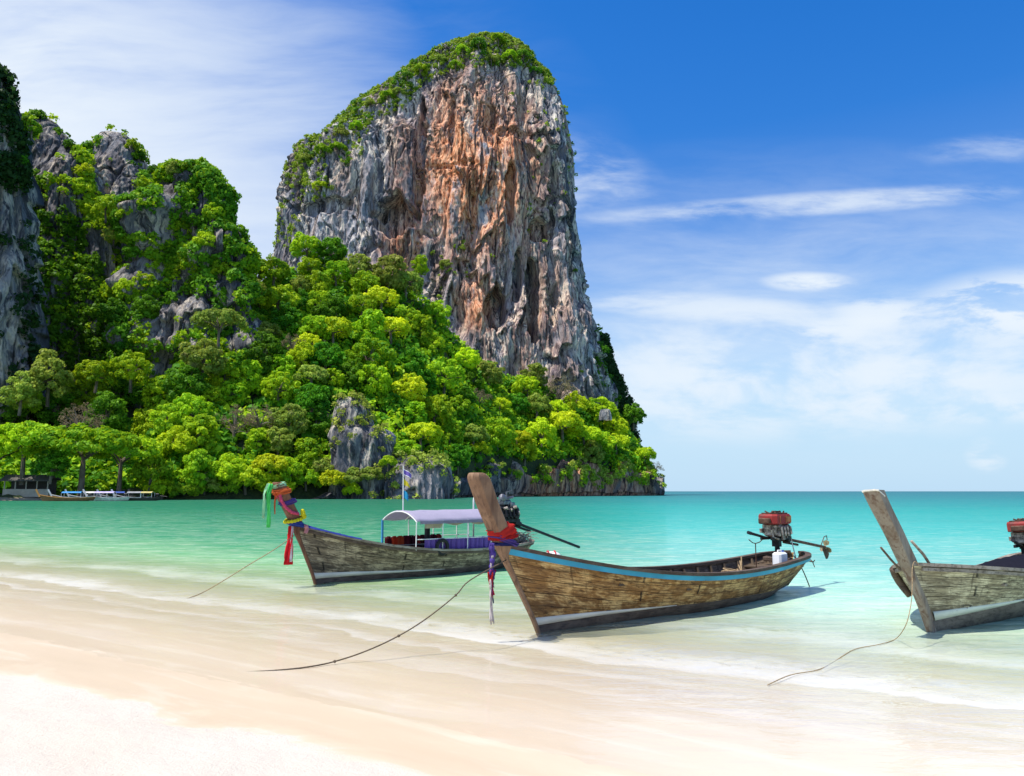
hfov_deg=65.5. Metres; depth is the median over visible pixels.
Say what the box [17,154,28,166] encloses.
tree
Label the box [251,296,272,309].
tree
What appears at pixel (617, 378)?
spur vines
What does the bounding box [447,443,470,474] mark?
tree
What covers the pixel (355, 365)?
tree
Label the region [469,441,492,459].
tree
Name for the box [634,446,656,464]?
tree
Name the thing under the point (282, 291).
tree
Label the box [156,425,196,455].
tree
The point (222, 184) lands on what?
tree
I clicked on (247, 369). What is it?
tree
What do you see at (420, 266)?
tree
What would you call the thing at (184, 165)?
tree
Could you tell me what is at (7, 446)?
tree
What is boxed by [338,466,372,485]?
tree
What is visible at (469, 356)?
tree
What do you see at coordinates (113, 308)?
tree
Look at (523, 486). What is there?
shore cliff
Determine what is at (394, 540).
life jacket
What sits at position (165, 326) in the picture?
limestone pinnacle
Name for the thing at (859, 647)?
mooring rope
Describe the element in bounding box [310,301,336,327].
tree
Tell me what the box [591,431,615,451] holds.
tree
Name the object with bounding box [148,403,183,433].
tree
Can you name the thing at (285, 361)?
tree
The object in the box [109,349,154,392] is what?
tree
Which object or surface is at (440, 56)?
tree
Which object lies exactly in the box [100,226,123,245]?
tree
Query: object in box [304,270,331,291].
tree
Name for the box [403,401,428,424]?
tree
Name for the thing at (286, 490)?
silk scarf
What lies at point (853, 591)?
sea water
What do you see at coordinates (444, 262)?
tree
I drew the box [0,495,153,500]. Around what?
beach
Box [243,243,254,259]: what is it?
tree
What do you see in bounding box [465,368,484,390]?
tree
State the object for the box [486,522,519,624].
silk scarf
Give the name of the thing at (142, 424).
tree
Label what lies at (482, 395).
tree
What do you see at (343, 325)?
tree
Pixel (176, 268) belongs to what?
tree
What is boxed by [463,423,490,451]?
tree
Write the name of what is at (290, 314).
tree
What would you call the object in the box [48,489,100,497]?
longtail boat
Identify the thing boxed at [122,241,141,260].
tree
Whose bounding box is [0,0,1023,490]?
sky
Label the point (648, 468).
tree
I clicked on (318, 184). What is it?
tree
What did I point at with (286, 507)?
flower garland
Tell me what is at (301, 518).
flower garland
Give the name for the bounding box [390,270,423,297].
tree
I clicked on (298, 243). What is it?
tree
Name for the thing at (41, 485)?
beach house
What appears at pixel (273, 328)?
tree
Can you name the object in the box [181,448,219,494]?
tree
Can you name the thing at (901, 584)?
bow fender
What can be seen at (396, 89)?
tree
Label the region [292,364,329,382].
tree
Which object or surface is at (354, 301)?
tree
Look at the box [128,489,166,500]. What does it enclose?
longtail boat
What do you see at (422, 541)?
life jacket
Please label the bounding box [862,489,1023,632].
longtail boat
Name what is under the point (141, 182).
cliff vines
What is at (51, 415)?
tree
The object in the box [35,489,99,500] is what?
longtail boat
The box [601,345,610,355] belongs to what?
tree
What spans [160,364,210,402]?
tree
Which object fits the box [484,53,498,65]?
tree
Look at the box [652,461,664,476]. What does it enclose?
tree
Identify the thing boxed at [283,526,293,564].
prow ribbon
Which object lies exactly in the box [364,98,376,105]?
tree
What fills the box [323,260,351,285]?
tree
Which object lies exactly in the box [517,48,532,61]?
tree
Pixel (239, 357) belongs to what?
tree
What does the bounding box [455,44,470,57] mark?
tree
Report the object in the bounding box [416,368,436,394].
tree
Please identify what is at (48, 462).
tree
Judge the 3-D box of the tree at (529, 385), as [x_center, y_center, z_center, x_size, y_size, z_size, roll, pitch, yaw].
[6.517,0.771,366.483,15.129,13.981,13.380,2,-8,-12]
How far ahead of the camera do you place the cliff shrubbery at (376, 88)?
436.03 m
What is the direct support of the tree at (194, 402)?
on the hill
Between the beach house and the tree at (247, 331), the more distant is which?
the tree at (247, 331)
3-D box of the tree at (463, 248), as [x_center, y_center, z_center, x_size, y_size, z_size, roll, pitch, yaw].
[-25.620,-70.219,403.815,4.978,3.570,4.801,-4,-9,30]
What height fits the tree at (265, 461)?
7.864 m
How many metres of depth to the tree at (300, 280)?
307.55 m
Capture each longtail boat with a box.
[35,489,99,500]
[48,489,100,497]
[65,489,112,496]
[83,489,135,500]
[97,489,141,496]
[111,489,157,500]
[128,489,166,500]
[272,466,579,591]
[467,473,831,636]
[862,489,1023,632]
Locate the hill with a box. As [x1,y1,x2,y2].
[0,274,665,499]
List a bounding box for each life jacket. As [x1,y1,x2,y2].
[385,536,391,543]
[392,536,397,544]
[397,536,404,545]
[403,535,409,545]
[409,535,415,546]
[415,535,419,546]
[419,534,424,547]
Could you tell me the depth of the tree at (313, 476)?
214.39 m
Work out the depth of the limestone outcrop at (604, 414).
372.07 m
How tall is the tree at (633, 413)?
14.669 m
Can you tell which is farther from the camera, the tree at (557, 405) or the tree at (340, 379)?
the tree at (557, 405)
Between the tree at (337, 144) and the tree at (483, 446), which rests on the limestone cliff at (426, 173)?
the tree at (337, 144)
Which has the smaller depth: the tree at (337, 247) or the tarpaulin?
the tarpaulin
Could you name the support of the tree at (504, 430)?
on the hill
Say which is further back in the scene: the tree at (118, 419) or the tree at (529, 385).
the tree at (529, 385)
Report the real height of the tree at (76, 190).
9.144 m
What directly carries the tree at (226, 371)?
on the hill
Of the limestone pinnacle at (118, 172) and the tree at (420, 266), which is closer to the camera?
the limestone pinnacle at (118, 172)
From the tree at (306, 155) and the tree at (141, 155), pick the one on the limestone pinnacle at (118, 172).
the tree at (141, 155)
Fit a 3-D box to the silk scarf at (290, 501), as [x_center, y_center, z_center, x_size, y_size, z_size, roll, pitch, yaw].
[-5.003,2.548,17.759,0.321,0.180,0.418,-7,-10,44]
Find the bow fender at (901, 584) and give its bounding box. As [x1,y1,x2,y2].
[889,567,911,596]
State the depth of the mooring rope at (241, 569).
16.57 m
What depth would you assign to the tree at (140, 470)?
193.73 m
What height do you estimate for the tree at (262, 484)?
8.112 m
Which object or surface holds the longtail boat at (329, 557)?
on the sea water
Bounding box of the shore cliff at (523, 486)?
[310,459,664,498]
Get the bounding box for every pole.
[880,547,900,569]
[910,540,929,562]
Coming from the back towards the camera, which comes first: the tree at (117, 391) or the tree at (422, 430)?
the tree at (422, 430)
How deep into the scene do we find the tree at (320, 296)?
297.81 m
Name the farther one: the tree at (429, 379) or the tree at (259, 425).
the tree at (429, 379)
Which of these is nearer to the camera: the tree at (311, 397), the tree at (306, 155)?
the tree at (311, 397)
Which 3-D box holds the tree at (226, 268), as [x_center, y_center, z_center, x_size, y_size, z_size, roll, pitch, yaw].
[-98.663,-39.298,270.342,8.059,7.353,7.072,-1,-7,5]
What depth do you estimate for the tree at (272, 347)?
254.11 m
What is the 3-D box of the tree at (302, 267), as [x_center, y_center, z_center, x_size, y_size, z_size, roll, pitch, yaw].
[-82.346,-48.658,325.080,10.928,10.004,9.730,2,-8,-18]
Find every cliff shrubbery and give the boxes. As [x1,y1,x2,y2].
[0,63,46,422]
[268,31,583,371]
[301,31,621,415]
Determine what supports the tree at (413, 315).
on the hill
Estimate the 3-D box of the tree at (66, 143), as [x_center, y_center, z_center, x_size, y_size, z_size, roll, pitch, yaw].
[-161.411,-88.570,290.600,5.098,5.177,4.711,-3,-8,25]
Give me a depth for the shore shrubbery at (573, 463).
347.26 m
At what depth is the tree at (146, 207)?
268.61 m
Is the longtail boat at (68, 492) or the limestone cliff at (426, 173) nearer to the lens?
the longtail boat at (68, 492)
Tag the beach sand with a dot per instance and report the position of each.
(110, 671)
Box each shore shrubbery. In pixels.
[467,456,665,487]
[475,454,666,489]
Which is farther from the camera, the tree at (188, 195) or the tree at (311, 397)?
the tree at (188, 195)
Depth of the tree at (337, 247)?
336.63 m
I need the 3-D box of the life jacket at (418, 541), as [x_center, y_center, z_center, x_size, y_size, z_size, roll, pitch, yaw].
[-2.509,4.063,20.985,0.115,0.379,0.235,-5,-9,36]
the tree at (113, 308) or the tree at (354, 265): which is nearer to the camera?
the tree at (113, 308)
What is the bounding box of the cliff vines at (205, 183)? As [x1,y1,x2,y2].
[100,159,262,375]
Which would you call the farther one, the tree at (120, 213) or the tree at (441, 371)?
the tree at (441, 371)
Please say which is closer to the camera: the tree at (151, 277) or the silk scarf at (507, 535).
the silk scarf at (507, 535)
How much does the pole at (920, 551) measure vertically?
0.440 m
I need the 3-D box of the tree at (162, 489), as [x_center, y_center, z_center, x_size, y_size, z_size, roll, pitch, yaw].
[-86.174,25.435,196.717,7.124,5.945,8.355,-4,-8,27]
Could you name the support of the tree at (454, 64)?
on the limestone cliff at (426, 173)
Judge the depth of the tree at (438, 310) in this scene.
340.22 m
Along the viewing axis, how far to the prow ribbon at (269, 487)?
17.37 m
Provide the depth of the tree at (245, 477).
205.54 m
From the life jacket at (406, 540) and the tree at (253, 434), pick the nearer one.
the life jacket at (406, 540)
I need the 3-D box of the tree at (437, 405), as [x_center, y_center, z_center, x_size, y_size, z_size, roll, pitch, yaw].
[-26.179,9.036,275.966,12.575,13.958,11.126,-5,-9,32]
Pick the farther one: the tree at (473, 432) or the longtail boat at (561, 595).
the tree at (473, 432)
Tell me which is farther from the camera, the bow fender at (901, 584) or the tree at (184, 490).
the tree at (184, 490)
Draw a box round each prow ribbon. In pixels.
[262,482,286,527]
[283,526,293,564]
[304,524,308,533]
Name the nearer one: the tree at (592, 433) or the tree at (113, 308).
the tree at (113, 308)
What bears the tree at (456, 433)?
on the hill
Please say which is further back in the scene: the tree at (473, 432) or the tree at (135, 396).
the tree at (473, 432)
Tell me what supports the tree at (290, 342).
on the hill
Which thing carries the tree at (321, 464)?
on the hill
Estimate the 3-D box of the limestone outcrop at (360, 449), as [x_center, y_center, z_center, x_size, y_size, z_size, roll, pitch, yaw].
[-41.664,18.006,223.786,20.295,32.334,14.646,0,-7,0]
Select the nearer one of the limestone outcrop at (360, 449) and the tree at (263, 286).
the limestone outcrop at (360, 449)
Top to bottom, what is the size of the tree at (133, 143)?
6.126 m
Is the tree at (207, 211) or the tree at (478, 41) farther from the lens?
the tree at (478, 41)
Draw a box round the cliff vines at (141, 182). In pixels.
[82,124,149,274]
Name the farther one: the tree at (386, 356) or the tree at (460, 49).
the tree at (460, 49)
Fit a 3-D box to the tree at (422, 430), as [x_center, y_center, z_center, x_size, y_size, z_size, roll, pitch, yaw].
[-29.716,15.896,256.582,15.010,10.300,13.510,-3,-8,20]
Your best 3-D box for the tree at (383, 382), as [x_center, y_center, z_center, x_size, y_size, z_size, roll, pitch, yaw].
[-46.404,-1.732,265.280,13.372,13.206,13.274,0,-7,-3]
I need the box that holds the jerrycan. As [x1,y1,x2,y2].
[772,550,786,563]
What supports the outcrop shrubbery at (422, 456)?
on the hill
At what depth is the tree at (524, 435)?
317.57 m
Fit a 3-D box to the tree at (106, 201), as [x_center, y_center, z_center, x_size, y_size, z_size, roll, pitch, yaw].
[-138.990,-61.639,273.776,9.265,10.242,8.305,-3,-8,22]
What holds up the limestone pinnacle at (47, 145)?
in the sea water
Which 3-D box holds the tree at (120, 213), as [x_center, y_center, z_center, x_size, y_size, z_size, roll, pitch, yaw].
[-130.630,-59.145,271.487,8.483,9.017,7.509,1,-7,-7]
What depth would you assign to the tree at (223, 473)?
203.50 m
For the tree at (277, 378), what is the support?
on the hill
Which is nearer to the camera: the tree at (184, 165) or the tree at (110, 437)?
the tree at (110, 437)
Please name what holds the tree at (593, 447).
on the hill
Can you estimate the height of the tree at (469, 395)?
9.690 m
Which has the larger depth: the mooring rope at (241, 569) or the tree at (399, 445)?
the tree at (399, 445)
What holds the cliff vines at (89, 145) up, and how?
on the hill
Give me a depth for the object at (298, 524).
18.01 m
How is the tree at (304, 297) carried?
on the hill
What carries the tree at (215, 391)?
on the hill
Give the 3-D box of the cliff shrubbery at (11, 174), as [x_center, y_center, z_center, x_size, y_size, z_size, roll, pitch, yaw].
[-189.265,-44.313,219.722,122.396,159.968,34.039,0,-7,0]
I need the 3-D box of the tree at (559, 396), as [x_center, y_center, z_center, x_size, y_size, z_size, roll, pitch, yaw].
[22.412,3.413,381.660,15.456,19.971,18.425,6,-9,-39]
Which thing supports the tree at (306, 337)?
on the hill
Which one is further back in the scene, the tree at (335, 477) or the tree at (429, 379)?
the tree at (429, 379)
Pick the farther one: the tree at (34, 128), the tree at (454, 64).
the tree at (454, 64)
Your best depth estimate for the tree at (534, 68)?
445.76 m
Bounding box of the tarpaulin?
[979,554,1023,567]
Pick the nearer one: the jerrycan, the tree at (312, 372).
the jerrycan
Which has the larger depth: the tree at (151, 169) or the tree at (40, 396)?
the tree at (151, 169)
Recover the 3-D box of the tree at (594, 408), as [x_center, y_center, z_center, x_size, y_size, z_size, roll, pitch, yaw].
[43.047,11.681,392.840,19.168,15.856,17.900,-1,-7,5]
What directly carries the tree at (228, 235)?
on the limestone pinnacle at (165, 326)
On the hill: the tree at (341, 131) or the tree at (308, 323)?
the tree at (308, 323)
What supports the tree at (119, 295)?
on the limestone pinnacle at (165, 326)
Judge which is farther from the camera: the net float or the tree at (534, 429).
the tree at (534, 429)
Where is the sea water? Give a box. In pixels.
[0,491,1023,656]
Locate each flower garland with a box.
[276,495,298,514]
[283,509,306,523]
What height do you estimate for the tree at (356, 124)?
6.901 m
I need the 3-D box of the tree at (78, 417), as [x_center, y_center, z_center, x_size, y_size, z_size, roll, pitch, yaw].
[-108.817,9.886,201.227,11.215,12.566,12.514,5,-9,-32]
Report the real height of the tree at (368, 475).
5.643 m
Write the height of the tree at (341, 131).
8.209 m
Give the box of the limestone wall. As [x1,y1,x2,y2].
[0,78,50,423]
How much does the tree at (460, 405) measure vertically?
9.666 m
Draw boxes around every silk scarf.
[271,486,291,513]
[278,498,296,505]
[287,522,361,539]
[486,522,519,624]
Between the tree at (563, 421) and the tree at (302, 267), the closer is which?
the tree at (302, 267)
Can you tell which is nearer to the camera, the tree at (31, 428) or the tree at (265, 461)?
the tree at (31, 428)
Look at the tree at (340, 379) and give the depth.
258.91 m
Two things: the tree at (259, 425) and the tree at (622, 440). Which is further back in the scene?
the tree at (622, 440)
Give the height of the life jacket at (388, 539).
0.379 m
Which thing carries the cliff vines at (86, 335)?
attached to the limestone pinnacle at (47, 145)
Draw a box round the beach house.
[0,475,61,496]
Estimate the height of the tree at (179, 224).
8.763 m
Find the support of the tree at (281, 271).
on the hill
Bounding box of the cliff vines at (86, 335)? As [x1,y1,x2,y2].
[21,108,121,406]
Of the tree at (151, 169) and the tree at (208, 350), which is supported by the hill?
the tree at (208, 350)
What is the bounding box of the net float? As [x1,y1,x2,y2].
[546,550,559,554]
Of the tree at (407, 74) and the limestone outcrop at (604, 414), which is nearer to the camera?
the limestone outcrop at (604, 414)
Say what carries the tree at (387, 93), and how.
on the limestone cliff at (426, 173)
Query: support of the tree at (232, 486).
on the hill
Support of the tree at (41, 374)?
on the hill
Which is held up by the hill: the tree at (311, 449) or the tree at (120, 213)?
the tree at (311, 449)
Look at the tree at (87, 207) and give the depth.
280.95 m
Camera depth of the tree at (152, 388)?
229.32 m
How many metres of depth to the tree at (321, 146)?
413.83 m
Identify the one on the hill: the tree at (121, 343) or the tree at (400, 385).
the tree at (400, 385)
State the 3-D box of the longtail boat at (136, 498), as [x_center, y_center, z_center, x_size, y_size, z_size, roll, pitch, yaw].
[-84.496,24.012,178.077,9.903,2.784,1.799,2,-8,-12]
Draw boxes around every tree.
[0,370,41,415]
[0,402,28,425]
[0,420,64,484]
[0,424,43,460]
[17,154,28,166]
[17,392,44,420]
[22,119,42,138]
[27,422,144,495]
[29,348,73,406]
[30,448,70,483]
[35,392,76,425]
[59,402,105,441]
[62,138,75,149]
[65,374,110,409]
[71,162,94,176]
[71,177,84,194]
[71,431,163,494]
[72,359,117,392]
[77,203,99,214]
[83,391,131,430]
[90,194,116,222]
[95,371,132,410]
[96,297,129,323]
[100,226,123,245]
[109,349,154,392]
[112,278,141,298]
[113,326,130,352]
[114,206,136,217]
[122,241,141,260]
[123,382,147,410]
[124,138,140,152]
[127,457,173,490]
[130,408,156,435]
[131,294,160,316]
[132,271,155,285]
[133,150,146,161]
[136,195,157,218]
[141,375,167,409]
[143,479,174,499]
[147,164,156,175]
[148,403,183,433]
[152,438,172,466]
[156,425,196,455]
[158,242,171,255]
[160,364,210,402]
[163,477,206,497]
[165,161,181,177]
[166,218,191,234]
[170,392,213,424]
[173,255,200,282]
[177,182,197,200]
[178,338,227,379]
[178,413,220,454]
[179,159,199,172]
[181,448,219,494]
[189,307,248,347]
[191,476,220,494]
[192,231,215,247]
[198,386,222,403]
[201,202,225,219]
[207,362,238,386]
[208,453,246,485]
[209,262,229,277]
[213,404,258,437]
[214,179,225,189]
[214,480,242,494]
[220,381,246,406]
[223,233,235,244]
[224,465,272,494]
[225,197,235,207]
[230,359,263,394]
[235,348,258,364]
[236,325,258,340]
[239,404,275,427]
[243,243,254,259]
[243,331,281,375]
[244,427,270,452]
[248,474,295,494]
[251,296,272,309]
[251,453,288,472]
[255,258,273,286]
[256,279,265,293]
[257,256,291,286]
[257,321,282,337]
[260,284,300,311]
[260,370,300,407]
[262,426,295,454]
[267,403,309,436]
[269,301,302,335]
[269,354,295,375]
[276,457,305,482]
[281,333,304,349]
[286,341,317,368]
[289,231,320,259]
[289,382,330,420]
[290,275,311,294]
[291,468,319,490]
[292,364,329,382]
[293,288,311,312]
[293,332,321,344]
[293,437,322,468]
[296,256,323,274]
[296,315,331,341]
[297,153,311,165]
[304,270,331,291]
[304,457,333,473]
[305,290,329,308]
[305,341,344,370]
[306,409,330,438]
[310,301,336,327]
[311,180,327,193]
[313,316,352,344]
[314,143,332,157]
[315,236,347,264]
[319,469,349,494]
[322,368,345,386]
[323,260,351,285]
[326,293,351,315]
[329,141,346,154]
[332,127,349,141]
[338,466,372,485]
[340,357,368,390]
[341,482,362,498]
[343,253,371,279]
[344,337,396,372]
[347,292,376,315]
[348,120,362,132]
[348,270,380,294]
[351,308,389,349]
[355,363,392,394]
[356,466,383,486]
[363,285,399,315]
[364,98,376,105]
[368,254,408,290]
[375,316,410,343]
[378,455,397,470]
[379,90,395,101]
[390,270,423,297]
[391,86,405,96]
[391,373,427,401]
[394,439,421,454]
[397,309,422,327]
[397,346,427,376]
[398,421,443,451]
[402,71,412,80]
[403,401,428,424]
[411,254,429,276]
[411,314,435,346]
[412,63,427,75]
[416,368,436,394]
[422,394,455,424]
[424,299,451,327]
[425,332,444,355]
[425,356,465,400]
[435,54,447,65]
[439,259,452,270]
[440,422,463,443]
[446,394,470,415]
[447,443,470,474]
[449,60,461,70]
[454,347,479,371]
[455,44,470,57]
[456,386,475,404]
[457,246,465,252]
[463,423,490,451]
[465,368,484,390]
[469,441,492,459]
[470,37,486,50]
[474,388,491,402]
[477,360,505,384]
[483,416,517,455]
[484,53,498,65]
[491,32,505,45]
[492,397,511,409]
[500,49,516,63]
[508,393,530,414]
[511,374,540,396]
[513,430,531,443]
[515,438,536,466]
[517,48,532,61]
[520,362,547,384]
[520,392,552,417]
[525,416,557,455]
[529,66,541,75]
[540,409,584,441]
[543,375,576,399]
[549,399,570,413]
[563,391,589,412]
[566,425,603,447]
[574,407,590,426]
[574,439,605,463]
[587,396,618,424]
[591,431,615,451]
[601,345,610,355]
[603,412,628,434]
[608,433,630,453]
[622,402,646,430]
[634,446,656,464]
[641,465,657,475]
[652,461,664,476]
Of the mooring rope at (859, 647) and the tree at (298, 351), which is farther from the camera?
the tree at (298, 351)
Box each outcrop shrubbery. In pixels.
[325,390,394,497]
[385,448,459,498]
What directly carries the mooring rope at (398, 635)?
attached to the longtail boat at (561, 595)
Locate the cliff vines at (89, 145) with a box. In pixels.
[80,129,150,226]
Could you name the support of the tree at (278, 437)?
on the hill
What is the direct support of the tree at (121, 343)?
on the limestone pinnacle at (165, 326)
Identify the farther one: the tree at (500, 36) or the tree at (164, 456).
the tree at (500, 36)
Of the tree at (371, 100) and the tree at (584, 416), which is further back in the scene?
the tree at (371, 100)
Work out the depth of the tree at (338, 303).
300.30 m
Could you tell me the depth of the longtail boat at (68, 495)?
178.45 m
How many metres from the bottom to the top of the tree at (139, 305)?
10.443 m
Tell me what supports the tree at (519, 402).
on the hill
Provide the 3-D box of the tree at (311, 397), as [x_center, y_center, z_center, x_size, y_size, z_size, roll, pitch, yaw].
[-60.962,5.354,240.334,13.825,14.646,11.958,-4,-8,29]
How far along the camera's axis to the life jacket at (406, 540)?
20.71 m
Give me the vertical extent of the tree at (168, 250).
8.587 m
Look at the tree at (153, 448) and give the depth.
193.13 m
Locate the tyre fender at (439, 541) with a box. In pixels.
[435,538,448,555]
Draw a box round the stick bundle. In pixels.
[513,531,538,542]
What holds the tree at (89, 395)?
on the hill
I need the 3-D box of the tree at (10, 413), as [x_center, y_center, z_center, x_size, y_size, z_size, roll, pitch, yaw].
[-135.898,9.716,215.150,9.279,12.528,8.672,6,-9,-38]
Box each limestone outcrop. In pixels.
[328,397,395,498]
[384,455,454,498]
[599,409,611,420]
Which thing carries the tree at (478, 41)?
on the limestone cliff at (426, 173)
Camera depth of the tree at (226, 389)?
234.50 m
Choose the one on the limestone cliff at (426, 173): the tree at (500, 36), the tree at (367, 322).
the tree at (500, 36)
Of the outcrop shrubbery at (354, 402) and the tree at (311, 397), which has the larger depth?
the tree at (311, 397)
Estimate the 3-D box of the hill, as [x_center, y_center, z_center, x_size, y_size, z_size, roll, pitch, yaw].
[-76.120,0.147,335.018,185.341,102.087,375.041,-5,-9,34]
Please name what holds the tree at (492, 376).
on the hill
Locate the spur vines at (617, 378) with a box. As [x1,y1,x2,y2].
[600,332,641,445]
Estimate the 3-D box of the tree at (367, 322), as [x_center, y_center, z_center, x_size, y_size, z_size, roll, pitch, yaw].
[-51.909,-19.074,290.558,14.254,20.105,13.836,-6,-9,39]
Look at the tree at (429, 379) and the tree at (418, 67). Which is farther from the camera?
the tree at (418, 67)
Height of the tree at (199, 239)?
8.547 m
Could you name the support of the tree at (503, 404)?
on the hill
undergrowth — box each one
[0,264,652,495]
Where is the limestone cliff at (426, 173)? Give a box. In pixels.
[269,35,618,405]
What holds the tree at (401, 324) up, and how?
on the hill
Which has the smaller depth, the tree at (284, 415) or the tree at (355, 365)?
the tree at (284, 415)
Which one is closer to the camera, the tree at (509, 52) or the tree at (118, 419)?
the tree at (118, 419)
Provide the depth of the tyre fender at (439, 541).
19.85 m
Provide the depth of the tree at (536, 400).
349.77 m
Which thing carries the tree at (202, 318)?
on the hill
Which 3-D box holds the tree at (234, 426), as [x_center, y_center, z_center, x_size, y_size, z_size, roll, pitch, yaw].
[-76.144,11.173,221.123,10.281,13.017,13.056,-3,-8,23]
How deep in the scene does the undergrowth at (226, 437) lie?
267.78 m
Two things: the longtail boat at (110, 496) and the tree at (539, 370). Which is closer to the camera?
the longtail boat at (110, 496)
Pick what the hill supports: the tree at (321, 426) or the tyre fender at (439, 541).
the tree at (321, 426)
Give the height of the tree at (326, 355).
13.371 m
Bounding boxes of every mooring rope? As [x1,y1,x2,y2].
[186,534,295,598]
[262,559,506,670]
[767,561,918,684]
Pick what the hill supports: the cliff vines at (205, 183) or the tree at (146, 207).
the cliff vines at (205, 183)
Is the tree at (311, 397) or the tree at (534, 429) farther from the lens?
the tree at (534, 429)
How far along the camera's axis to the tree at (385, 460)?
214.83 m
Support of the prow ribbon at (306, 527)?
attached to the longtail boat at (329, 557)
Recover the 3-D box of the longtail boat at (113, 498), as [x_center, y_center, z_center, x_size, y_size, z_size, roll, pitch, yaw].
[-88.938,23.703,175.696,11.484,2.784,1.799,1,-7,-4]
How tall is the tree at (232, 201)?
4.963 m
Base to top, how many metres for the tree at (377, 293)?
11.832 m
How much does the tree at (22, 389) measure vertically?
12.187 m
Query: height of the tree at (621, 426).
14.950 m
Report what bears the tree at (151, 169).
on the limestone pinnacle at (165, 326)
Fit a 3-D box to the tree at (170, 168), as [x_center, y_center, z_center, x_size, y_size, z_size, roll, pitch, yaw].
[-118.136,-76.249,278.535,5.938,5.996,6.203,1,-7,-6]
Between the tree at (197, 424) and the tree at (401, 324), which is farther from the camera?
the tree at (401, 324)
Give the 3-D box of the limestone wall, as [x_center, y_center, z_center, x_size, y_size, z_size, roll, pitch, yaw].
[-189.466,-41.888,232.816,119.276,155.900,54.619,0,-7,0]
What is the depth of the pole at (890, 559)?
11.51 m
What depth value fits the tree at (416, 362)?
286.60 m
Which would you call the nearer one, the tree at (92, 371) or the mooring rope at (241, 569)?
the mooring rope at (241, 569)
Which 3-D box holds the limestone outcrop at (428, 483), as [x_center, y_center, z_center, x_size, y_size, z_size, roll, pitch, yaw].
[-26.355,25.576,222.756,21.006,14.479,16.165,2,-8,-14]
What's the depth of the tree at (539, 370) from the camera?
382.28 m
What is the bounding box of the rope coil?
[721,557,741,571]
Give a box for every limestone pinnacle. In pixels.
[29,117,118,404]
[90,131,151,264]
[105,164,262,389]
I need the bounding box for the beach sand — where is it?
[0,556,1023,775]
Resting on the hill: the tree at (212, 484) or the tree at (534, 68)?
the tree at (212, 484)
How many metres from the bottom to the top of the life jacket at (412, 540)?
0.379 m
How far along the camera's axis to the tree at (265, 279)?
307.38 m
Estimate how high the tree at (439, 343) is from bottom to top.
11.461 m
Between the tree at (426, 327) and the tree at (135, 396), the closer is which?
the tree at (135, 396)
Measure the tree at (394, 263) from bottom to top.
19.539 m
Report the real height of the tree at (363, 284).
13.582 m
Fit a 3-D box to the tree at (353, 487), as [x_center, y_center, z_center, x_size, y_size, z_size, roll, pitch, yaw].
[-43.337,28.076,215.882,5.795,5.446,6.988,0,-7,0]
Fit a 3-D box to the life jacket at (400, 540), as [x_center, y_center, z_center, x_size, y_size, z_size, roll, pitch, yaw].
[-2.896,4.012,20.590,0.115,0.379,0.235,-7,-10,44]

